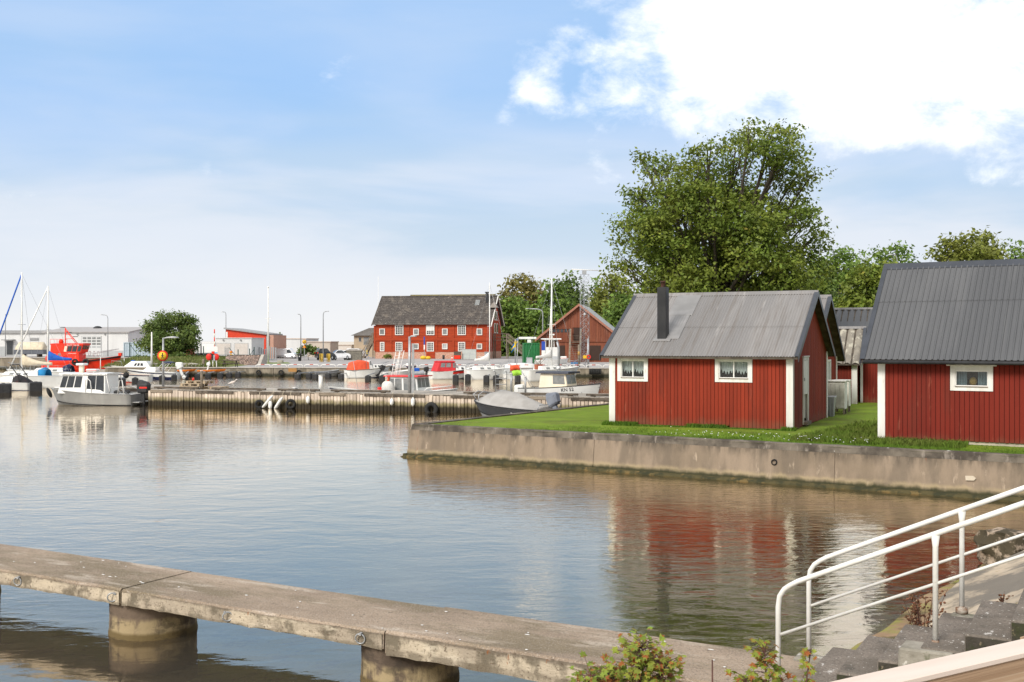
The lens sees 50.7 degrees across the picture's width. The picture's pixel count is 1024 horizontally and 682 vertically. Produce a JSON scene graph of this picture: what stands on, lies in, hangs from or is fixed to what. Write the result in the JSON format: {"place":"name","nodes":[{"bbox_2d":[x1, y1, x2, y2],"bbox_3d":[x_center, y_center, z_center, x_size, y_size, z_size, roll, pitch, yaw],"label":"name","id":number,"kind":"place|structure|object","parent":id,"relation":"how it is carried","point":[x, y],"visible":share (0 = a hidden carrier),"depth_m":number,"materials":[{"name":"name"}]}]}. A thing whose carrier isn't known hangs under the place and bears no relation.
{"place":"outdoors","nodes":[
{"label":"outdoors","id":0,"kind":"place"},
{"bbox_2d":[0,330,46,355],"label":"warehouse","id":1,"kind":"structure","parent":0,"point":[13,338],"depth_m":153.00,"materials":[{"name":"white metal"}]},
{"bbox_2d":[6,340,12,354],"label":"doorway","id":2,"kind":"structure","parent":1,"relation":"in","point":[9,343],"depth_m":152.93,"materials":[{"name":"grey glass"}]},
{"bbox_2d":[0,356,122,356],"bbox_3d":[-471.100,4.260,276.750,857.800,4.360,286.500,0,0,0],"label":"warehouse ground","id":3,"kind":"structure","parent":0,"point":[45,356],"depth_m":145.05,"materials":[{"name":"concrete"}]},
{"bbox_2d":[14,342,46,356],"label":"caravan","id":4,"kind":"object","parent":3,"relation":"on","point":[33,347],"visible":0.71,"depth_m":140.31,"materials":[{"name":"metal"}]},
{"bbox_2d":[123,342,154,356],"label":"container","id":5,"kind":"object","parent":3,"relation":"on","point":[126,350],"visible":0.34,"depth_m":139.00,"materials":[{"name":"white metal"}]},
{"bbox_2d":[202,342,215,354],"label":"box trailer","id":6,"kind":"object","parent":3,"relation":"on","point":[208,347],"visible":0.1,"depth_m":149.98,"materials":[{"name":"white plastic"}]},
{"bbox_2d":[42,326,150,355],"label":"warehouse","id":7,"kind":"structure","parent":0,"point":[95,337],"depth_m":150.00,"materials":[{"name":"white metal"}]},
{"bbox_2d":[81,336,100,355],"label":"roller door","id":8,"kind":"structure","parent":7,"relation":"in","point":[95,341],"depth_m":149.94,"materials":[{"name":"white metal"}]},
{"bbox_2d":[103,354,272,366],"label":"grass bank","id":9,"kind":"structure","parent":0,"point":[231,365],"depth_m":114.46,"materials":[{"name":"green plant"}]},
{"bbox_2d":[131,309,202,355],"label":"lime tree","id":10,"kind":"object","parent":9,"relation":"on","point":[185,330],"visible":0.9,"depth_m":123.07,"materials":[{"name":"green plant"}]},
{"bbox_2d":[206,351,218,366],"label":"lifebuoy stand","id":11,"kind":"object","parent":9,"relation":"on","point":[209,357],"visible":0.94,"depth_m":108.92,"materials":[{"name":"red paint"}]},
{"bbox_2d":[269,355,340,362],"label":"ground slope","id":12,"kind":"structure","parent":0,"point":[287,359],"depth_m":152.16,"materials":[{"name":"concrete"}]},
{"bbox_2d":[351,328,374,356],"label":"house","id":13,"kind":"structure","parent":0,"point":[361,338],"depth_m":180.00,"materials":[{"name":"grey tile"}]},
{"bbox_2d":[233,356,608,367],"bbox_3d":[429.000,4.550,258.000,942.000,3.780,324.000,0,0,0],"label":"harbour ground","id":14,"kind":"structure","parent":0,"point":[418,362],"depth_m":133.73,"materials":[{"name":"concrete"}]},
{"bbox_2d":[216,338,263,355],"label":"garage","id":15,"kind":"structure","parent":14,"relation":"on","point":[242,345],"depth_m":140.00,"materials":[{"name":"white concrete"}]},
{"bbox_2d":[216,343,230,354],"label":"garage door","id":16,"kind":"structure","parent":15,"relation":"in","point":[221,346],"depth_m":139.96,"materials":[{"name":"white metal"}]},
{"bbox_2d":[234,343,247,354],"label":"garage door","id":17,"kind":"structure","parent":15,"relation":"in","point":[243,347],"depth_m":139.96,"materials":[{"name":"white metal"}]},
{"bbox_2d":[225,354,266,364],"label":"stone embankment","id":18,"kind":"structure","parent":14,"relation":"on","point":[251,359],"depth_m":119.76,"materials":[{"name":"brown stone"}]},
{"bbox_2d":[224,328,285,358],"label":"industrial building","id":19,"kind":"structure","parent":14,"relation":"on","point":[277,340],"depth_m":155.12,"materials":[{"name":"red paint"}]},
{"bbox_2d":[277,348,297,358],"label":"van","id":20,"kind":"object","parent":14,"relation":"on","point":[285,352],"visible":0.92,"depth_m":157.26,"materials":[{"name":"white paint"}]},
{"bbox_2d":[286,338,318,354],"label":"building","id":21,"kind":"structure","parent":14,"relation":"on","point":[293,344],"depth_m":185.00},
{"bbox_2d":[306,341,338,356],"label":"wall","id":22,"kind":"structure","parent":14,"relation":"on","point":[331,346],"depth_m":172.00,"materials":[{"name":"beige paint"}]},
{"bbox_2d":[315,348,334,359],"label":"parked car","id":23,"kind":"object","parent":14,"relation":"on","point":[328,354],"visible":0.84,"depth_m":148.37,"materials":[{"name":"black paint"}]},
{"bbox_2d":[333,350,350,359],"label":"parked car","id":24,"kind":"object","parent":14,"relation":"on","point":[341,354],"visible":0.74,"depth_m":149.39,"materials":[{"name":"white paint"}]},
{"bbox_2d":[345,349,362,359],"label":"wall","id":25,"kind":"structure","parent":14,"relation":"on","point":[355,354],"depth_m":150.00,"materials":[{"name":"concrete"}]},
{"bbox_2d":[362,333,373,357],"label":"wooden stairs","id":26,"kind":"structure","parent":14,"relation":"on","point":[370,343],"depth_m":166.05,"materials":[{"name":"brown wood"}]},
{"bbox_2d":[371,292,504,358],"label":"red warehouse","id":27,"kind":"structure","parent":14,"relation":"on","point":[447,325],"depth_m":163.31,"materials":[{"name":"brick"}]},
{"bbox_2d":[462,349,475,358],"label":"utility cabinet","id":28,"kind":"object","parent":14,"relation":"on","point":[466,354],"visible":0.88,"depth_m":155.50,"materials":[{"name":"white metal"}]},
{"bbox_2d":[493,333,521,358],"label":"wooden stairs","id":29,"kind":"structure","parent":14,"relation":"on","point":[511,343],"depth_m":163.45,"materials":[{"name":"brown wood"}]},
{"bbox_2d":[495,272,547,324],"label":"oak tree","id":30,"kind":"object","parent":14,"relation":"on","point":[526,289],"visible":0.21,"depth_m":203.44,"materials":[{"name":"green plant"}]},
{"bbox_2d":[500,294,554,356],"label":"ash tree","id":31,"kind":"object","parent":14,"relation":"on","point":[517,327],"visible":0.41,"depth_m":186.65,"materials":[{"name":"green plant"}]},
{"bbox_2d":[522,343,539,362],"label":"container","id":32,"kind":"object","parent":14,"relation":"on","point":[533,351],"visible":0.63,"depth_m":118.06,"materials":[{"name":"green metal"}]},
{"bbox_2d":[534,334,567,365],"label":"workboat","id":33,"kind":"object","parent":14,"relation":"on","point":[545,347],"visible":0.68,"depth_m":115.30,"materials":[{"name":"white paint"}]},
{"bbox_2d":[531,278,575,328],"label":"ash tree","id":34,"kind":"object","parent":14,"relation":"on","point":[562,304],"visible":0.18,"depth_m":198.69,"materials":[{"name":"green plant"}]},
{"bbox_2d":[554,269,593,309],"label":"elm tree","id":35,"kind":"object","parent":14,"relation":"on","point":[572,291],"visible":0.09,"depth_m":214.79,"materials":[{"name":"green plant"}]},
{"bbox_2d":[568,329,581,362],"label":"loading stair","id":36,"kind":"object","parent":14,"relation":"on","point":[570,351],"visible":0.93,"depth_m":134.78,"materials":[{"name":"brown wood"}]},
{"bbox_2d":[586,275,609,312],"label":"birch tree","id":37,"kind":"object","parent":14,"relation":"on","point":[596,285],"visible":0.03,"depth_m":219.44,"materials":[{"name":"green plant"}]},
{"bbox_2d":[584,269,635,321],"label":"maple tree","id":38,"kind":"object","parent":14,"relation":"on","point":[603,294],"visible":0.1,"depth_m":183.81,"materials":[{"name":"green plant"}]},
{"bbox_2d":[600,288,633,326],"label":"maple tree","id":39,"kind":"object","parent":14,"relation":"on","point":[615,311],"visible":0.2,"depth_m":163.87,"materials":[{"name":"green plant"}]},
{"bbox_2d":[813,243,877,304],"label":"ash tree","id":40,"kind":"object","parent":14,"relation":"on","point":[844,255],"visible":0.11,"depth_m":94.36,"materials":[{"name":"green plant"}]},
{"bbox_2d":[861,240,919,275],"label":"ash tree","id":41,"kind":"object","parent":14,"relation":"on","point":[890,248],"visible":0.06,"depth_m":99.83,"materials":[{"name":"green plant"}]},
{"bbox_2d":[1000,238,1023,258],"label":"ash tree","id":42,"kind":"object","parent":14,"relation":"on","point":[1018,252],"visible":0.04,"depth_m":99.97,"materials":[{"name":"green plant"}]},
{"bbox_2d":[0,498,988,681],"bbox_3d":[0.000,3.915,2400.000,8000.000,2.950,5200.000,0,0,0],"label":"seabed","id":43,"kind":"structure","parent":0,"point":[223,657],"depth_m":14.11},
{"bbox_2d":[0,357,129,368],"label":"quay wall","id":44,"kind":"structure","parent":43,"relation":"on","point":[4,361],"depth_m":133.32,"materials":[{"name":"concrete"}]},
{"bbox_2d":[107,367,608,376],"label":"quay wall","id":45,"kind":"structure","parent":43,"relation":"on","point":[273,371],"depth_m":105.84,"materials":[{"name":"concrete"}]},
{"bbox_2d":[119,385,608,412],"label":"timber pier","id":46,"kind":"structure","parent":43,"relation":"on","point":[367,400],"depth_m":54.13,"materials":[{"name":"brown wood"}]},
{"bbox_2d":[162,336,178,388],"bbox_3d":[-18.391,1.159,58.174,0.900,2.822,0.320,0,0,0],"label":"lamp post","id":47,"kind":"object","parent":46,"relation":"on","point":[163,361],"visible":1,"depth_m":58.12,"materials":[{"name":"metal"}]},
{"bbox_2d":[408,335,416,392],"bbox_3d":[-4.933,1.134,53.421,0.425,2.871,0.320,0,0,0],"label":"lamp post","id":48,"kind":"object","parent":46,"relation":"on","point":[409,364],"visible":1,"depth_m":53.36,"materials":[{"name":"metal"}]},
{"bbox_2d":[412,343,413,392],"bbox_3d":[-4.880,1.345,53.255,0.120,2.450,0.120,0,0,0],"label":"steel post","id":49,"kind":"object","parent":46,"relation":"on","point":[412,367],"visible":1,"depth_m":53.20,"materials":[{"name":"grey metal"}]},
{"bbox_2d":[424,400,437,412],"bbox_3d":[-3.891,3.129,52.158,0.720,1.062,0.209,0,0,20],"label":"hanging tyre","id":50,"kind":"object","parent":46,"relation":"hanging from","point":[431,404],"visible":0.78,"depth_m":52.08,"materials":[{"name":"rubber"}]},
{"bbox_2d":[0,544,815,681],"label":"concrete walkway","id":51,"kind":"structure","parent":43,"relation":"on","point":[155,612],"depth_m":11.32,"materials":[{"name":"concrete"}]},
{"bbox_2d":[400,403,1023,504],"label":"quay wall","id":52,"kind":"structure","parent":43,"relation":"on","point":[967,474],"depth_m":26.78,"materials":[{"name":"concrete"}]},
{"bbox_2d":[793,589,1023,681],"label":"concrete stairs","id":53,"kind":"structure","parent":43,"relation":"on","point":[989,623],"depth_m":8.42,"materials":[{"name":"grey concrete"}]},
{"bbox_2d":[776,500,1023,677],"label":"stair handrail","id":54,"kind":"object","parent":53,"relation":"on","point":[934,536],"visible":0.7,"depth_m":8.25,"materials":[{"name":"white metal"}]},
{"bbox_2d":[806,485,1023,649],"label":"stair handrail","id":55,"kind":"object","parent":53,"relation":"on","point":[961,608],"visible":0.89,"depth_m":9.13,"materials":[{"name":"white metal"}]},
{"bbox_2d":[896,587,947,626],"bbox_3d":[3.554,2.410,9.283,0.434,0.622,0.396,0,0,-45],"label":"dock weed","id":56,"kind":"object","parent":53,"relation":"on","point":[914,608],"visible":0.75,"depth_m":9.26,"materials":[{"name":"brown plant"}]},
{"bbox_2d":[974,527,1023,563],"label":"boulder","id":57,"kind":"structure","parent":43,"relation":"on","point":[988,536],"depth_m":16.42,"materials":[{"name":"grey stone"}]},
{"bbox_2d":[0,342,1023,674],"bbox_3d":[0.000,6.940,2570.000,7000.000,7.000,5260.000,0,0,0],"label":"water","id":58,"kind":"structure","parent":0,"point":[322,500],"depth_m":21.19,"materials":[{"name":"liquid"}]},
{"bbox_2d":[0,383,11,392],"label":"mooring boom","id":59,"kind":"object","parent":58,"relation":"on","point":[5,387],"visible":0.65,"depth_m":71.56,"materials":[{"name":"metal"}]},
{"bbox_2d":[0,364,32,390],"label":"cruiser","id":60,"kind":"object","parent":58,"relation":"on","point":[19,382],"visible":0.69,"depth_m":74.88,"materials":[{"name":"white paint"}]},
{"bbox_2d":[0,272,68,387],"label":"sailing yacht","id":61,"kind":"object","parent":58,"relation":"on","point":[46,377],"visible":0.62,"depth_m":79.30,"materials":[{"name":"white paint"}]},
{"bbox_2d":[29,381,41,390],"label":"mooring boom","id":62,"kind":"object","parent":58,"relation":"on","point":[35,386],"visible":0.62,"depth_m":74.08,"materials":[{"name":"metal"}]},
{"bbox_2d":[7,286,74,374],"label":"sailing yacht","id":63,"kind":"object","parent":58,"relation":"on","point":[51,356],"visible":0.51,"depth_m":88.42,"materials":[{"name":"blue paint"}]},
{"bbox_2d":[41,327,121,370],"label":"pilot boat","id":64,"kind":"object","parent":58,"relation":"on","point":[76,350],"visible":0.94,"depth_m":125.99,"materials":[{"name":"orange paint"}]},
{"bbox_2d":[51,363,150,405],"bbox_3d":[-22.203,2.527,58.462,5.704,2.653,2.154,0,0,6],"label":"cabin boat","id":65,"kind":"object","parent":58,"relation":"on","point":[92,387],"visible":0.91,"depth_m":57.76,"materials":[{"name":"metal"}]},
{"bbox_2d":[110,360,150,366],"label":"motor cruiser","id":66,"kind":"object","parent":58,"relation":"on","point":[133,363],"visible":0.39,"depth_m":108.24,"materials":[{"name":"white plastic"}]},
{"bbox_2d":[118,373,152,381],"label":"day boat","id":67,"kind":"object","parent":58,"relation":"on","point":[147,377],"visible":0.36,"depth_m":89.90,"materials":[{"name":"white paint"}]},
{"bbox_2d":[127,361,185,379],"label":"speedboat","id":68,"kind":"object","parent":58,"relation":"on","point":[156,372],"visible":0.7,"depth_m":96.41,"materials":[{"name":"white paint"}]},
{"bbox_2d":[344,360,389,377],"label":"motor boat","id":69,"kind":"object","parent":58,"relation":"on","point":[361,370],"visible":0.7,"depth_m":100.49,"materials":[{"name":"white plastic"}]},
{"bbox_2d":[381,381,394,389],"bbox_3d":[-6.595,2.970,57.795,0.770,1.640,0.576,0,0,-11],"label":"buoy","id":70,"kind":"object","parent":58,"relation":"in","point":[387,385],"visible":0.41,"depth_m":57.58,"materials":[{"name":"white plastic"}]},
{"bbox_2d":[375,365,407,377],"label":"motor boat","id":71,"kind":"object","parent":58,"relation":"on","point":[383,367],"visible":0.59,"depth_m":100.12,"materials":[{"name":"white plastic"}]},
{"bbox_2d":[383,363,457,390],"bbox_3d":[-5.198,2.470,58.591,4.923,2.540,2.069,0,0,22],"label":"cabin boat","id":72,"kind":"object","parent":58,"relation":"on","point":[421,382],"visible":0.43,"depth_m":58.07,"materials":[{"name":"white paint"}]},
{"bbox_2d":[424,361,471,378],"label":"canopy boat","id":73,"kind":"object","parent":58,"relation":"on","point":[444,369],"visible":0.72,"depth_m":97.52,"materials":[{"name":"red paint"}]},
{"bbox_2d":[464,283,509,379],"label":"sailing yacht","id":74,"kind":"object","parent":58,"relation":"on","point":[477,372],"visible":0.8,"depth_m":96.49,"materials":[{"name":"white paint"}]},
{"bbox_2d":[473,390,560,415],"bbox_3d":[0.283,2.912,45.352,5.266,1.655,1.958,0,0,43],"label":"covered boat","id":75,"kind":"object","parent":58,"relation":"on","point":[499,402],"visible":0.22,"depth_m":44.89,"materials":[{"name":"fabric"}]},
{"bbox_2d":[520,278,578,381],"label":"sailing yacht","id":76,"kind":"object","parent":58,"relation":"on","point":[532,375],"visible":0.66,"depth_m":92.94,"materials":[{"name":"white paint"}]},
{"bbox_2d":[514,366,600,392],"bbox_3d":[2.194,2.510,55.074,4.998,2.460,1.841,0,0,27],"label":"fishing boat","id":77,"kind":"object","parent":58,"relation":"on","point":[558,381],"visible":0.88,"depth_m":54.33,"materials":[{"name":"white paint"}]},
{"bbox_2d":[0,0,1023,341],"label":"sky","id":78,"kind":"structure","parent":0,"point":[198,158],"materials":[{"name":"blue"}]},
{"bbox_2d":[535,304,614,361],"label":"barn","id":79,"kind":"structure","parent":0,"point":[600,330],"depth_m":136.75,"materials":[{"name":"red wood"}]},
{"bbox_2d":[590,345,600,359],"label":"door","id":80,"kind":"structure","parent":79,"relation":"in","point":[595,350],"depth_m":136.42,"materials":[{"name":"brown wood"}]},
{"bbox_2d":[572,269,597,364],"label":"lattice tower","id":81,"kind":"structure","parent":0,"point":[583,295],"depth_m":117.86,"materials":[{"name":"metal"}]},
{"bbox_2d":[566,626,686,681],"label":"shrub","id":82,"kind":"object","parent":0,"point":[639,657],"visible":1,"depth_m":6.97,"materials":[{"name":"green plant"}]},
{"bbox_2d":[600,420,797,431],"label":"grass","id":83,"kind":"structure","parent":0,"point":[689,425],"depth_m":31.30,"materials":[{"name":"green plant"}]},
{"bbox_2d":[418,401,1023,456],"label":"lawn","id":84,"kind":"structure","parent":0,"point":[594,416],"depth_m":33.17,"materials":[{"name":"green plant"}]},
{"bbox_2d":[599,281,835,429],"bbox_3d":[6.648,0.420,34.041,5.880,4.460,6.340,0,0,26],"label":"boathouse","id":85,"kind":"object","parent":84,"relation":"on","point":[753,359],"visible":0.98,"depth_m":31.97,"materials":[{"name":"paint"}]},
{"bbox_2d":[617,358,647,381],"bbox_3d":[3.695,0.835,32.491,0.960,0.740,0.485,0,0,26],"label":"window","id":86,"kind":"structure","parent":85,"relation":"in","point":[628,369],"depth_m":32.42,"materials":[{"name":"white paint"}]},
{"bbox_2d":[715,359,752,382],"bbox_3d":[6.441,0.820,31.176,1.080,0.730,0.485,0,0,26],"label":"window","id":87,"kind":"structure","parent":85,"relation":"in","point":[726,370],"depth_m":31.09,"materials":[{"name":"white paint"}]},
{"bbox_2d":[802,356,811,424],"bbox_3d":[8.715,1.455,32.053,0.200,2.030,0.900,0,0,26],"label":"door","id":88,"kind":"structure","parent":85,"relation":"in","point":[805,358],"depth_m":32.16,"materials":[{"name":"white paint"}]},
{"bbox_2d":[598,117,847,296],"bbox_3d":[9.721,-3.566,50.172,11.177,12.812,10.260,0,0,0],"label":"maple tree","id":89,"kind":"object","parent":84,"relation":"on","point":[746,244],"visible":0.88,"depth_m":47.67,"materials":[{"name":"green plant"}]},
{"bbox_2d":[828,396,836,416],"bbox_3d":[10.508,2.165,36.000,0.540,0.670,0.540,0,0,23],"label":"waste bin","id":90,"kind":"object","parent":84,"relation":"on","point":[831,405],"visible":0.45,"depth_m":35.73,"materials":[{"name":"metal"}]},
{"bbox_2d":[820,295,845,379],"bbox_3d":[8.698,0.488,40.270,6.230,4.324,6.540,0,0,26],"label":"boathouse","id":91,"kind":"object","parent":84,"relation":"on","point":[829,308],"visible":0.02,"depth_m":40.43,"materials":[{"name":"paint"}]},
{"bbox_2d":[828,380,848,413],"bbox_3d":[11.139,1.945,37.083,0.700,1.210,0.600,0,0,26],"label":"storage cabinet","id":92,"kind":"object","parent":84,"relation":"on","point":[838,388],"visible":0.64,"depth_m":36.81,"materials":[{"name":"white paint"}]},
{"bbox_2d":[835,379,851,411],"bbox_3d":[11.706,1.943,38.266,0.560,1.150,0.480,0,0,26],"label":"storage cabinet","id":93,"kind":"object","parent":84,"relation":"on","point":[848,394],"visible":0.27,"depth_m":38.07,"materials":[{"name":"white paint"}]},
{"bbox_2d":[837,326,866,403],"bbox_3d":[13.874,1.016,45.469,1.980,3.267,5.240,0,0,22],"label":"boathouse","id":94,"kind":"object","parent":84,"relation":"on","point":[852,338],"visible":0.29,"depth_m":43.62,"materials":[{"name":"paint"}]},
{"bbox_2d":[833,258,898,307],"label":"elm tree","id":95,"kind":"object","parent":84,"relation":"on","point":[862,292],"visible":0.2,"depth_m":74.36,"materials":[{"name":"green plant"}]},
{"bbox_2d":[860,364,877,402],"bbox_3d":[16.649,1.214,45.186,3.830,2.872,4.480,0,0,22],"label":"boathouse","id":96,"kind":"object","parent":84,"relation":"on","point":[868,383],"visible":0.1,"depth_m":43.77,"materials":[{"name":"paint"}]},
{"bbox_2d":[789,418,968,448],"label":"grass","id":97,"kind":"structure","parent":84,"relation":"on","point":[864,432],"depth_m":26.81,"materials":[{"name":"green plant"}]},
{"bbox_2d":[860,259,1023,446],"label":"boathouse","id":98,"kind":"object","parent":84,"relation":"on","point":[943,347],"visible":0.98,"depth_m":26.60,"materials":[{"name":"paint"}]},
{"bbox_2d":[946,365,996,391],"bbox_3d":[11.125,0.870,26.095,1.120,0.660,0.515,0,0,32],"label":"window","id":99,"kind":"structure","parent":98,"relation":"in","point":[962,377],"depth_m":26.00,"materials":[{"name":"white paint"}]},
{"bbox_2d":[921,225,1008,261],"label":"maple tree","id":100,"kind":"object","parent":84,"relation":"on","point":[979,249],"visible":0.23,"depth_m":94.53,"materials":[{"name":"green plant"}]},
{"bbox_2d":[725,638,816,681],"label":"maple sapling","id":101,"kind":"object","parent":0,"point":[763,659],"visible":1,"depth_m":7.00,"materials":[{"name":"green plant"}]},
{"bbox_2d":[929,550,1023,626],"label":"concrete apron","id":102,"kind":"object","parent":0,"point":[992,583],"visible":0.46,"depth_m":13.52,"materials":[{"name":"grey concrete"}]},
{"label":"earth","id":103,"kind":"structure","parent":0,"visible":0},
{"bbox_2d":[807,263,840,306],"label":"birch tree","id":104,"kind":"object","parent":103,"relation":"on","point":[832,292],"visible":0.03,"depth_m":84.47,"materials":[{"name":"green plant"}]},
{"bbox_2d":[835,307,872,328],"bbox_3d":[18.690,0.499,52.624,9.630,4.302,6.640,0,0,22],"label":"boathouse","id":105,"kind":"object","parent":103,"relation":"on","point":[858,316],"visible":0.02,"depth_m":52.63,"materials":[{"name":"paint"}]},
{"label":"terrace","id":106,"kind":"structure","parent":0,"visible":0},
{"bbox_2d":[832,636,1023,681],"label":"wooden railing","id":107,"kind":"object","parent":106,"relation":"on","point":[1003,662],"visible":1,"depth_m":2.82,"materials":[{"name":"white wood"}]},
{"label":"verge","id":108,"kind":"structure","parent":0,"visible":0},
{"bbox_2d":[296,344,318,359],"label":"bush","id":109,"kind":"object","parent":108,"relation":"on","point":[310,349],"visible":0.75,"depth_m":149.70,"materials":[{"name":"green plant"}]},
{"label":"verge","id":110,"kind":"structure","parent":0,"visible":0},
{"bbox_2d":[265,286,270,362],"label":"flagpole","id":111,"kind":"object","parent":110,"relation":"on","point":[268,318],"visible":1,"depth_m":127.94,"materials":[{"name":"white metal"}]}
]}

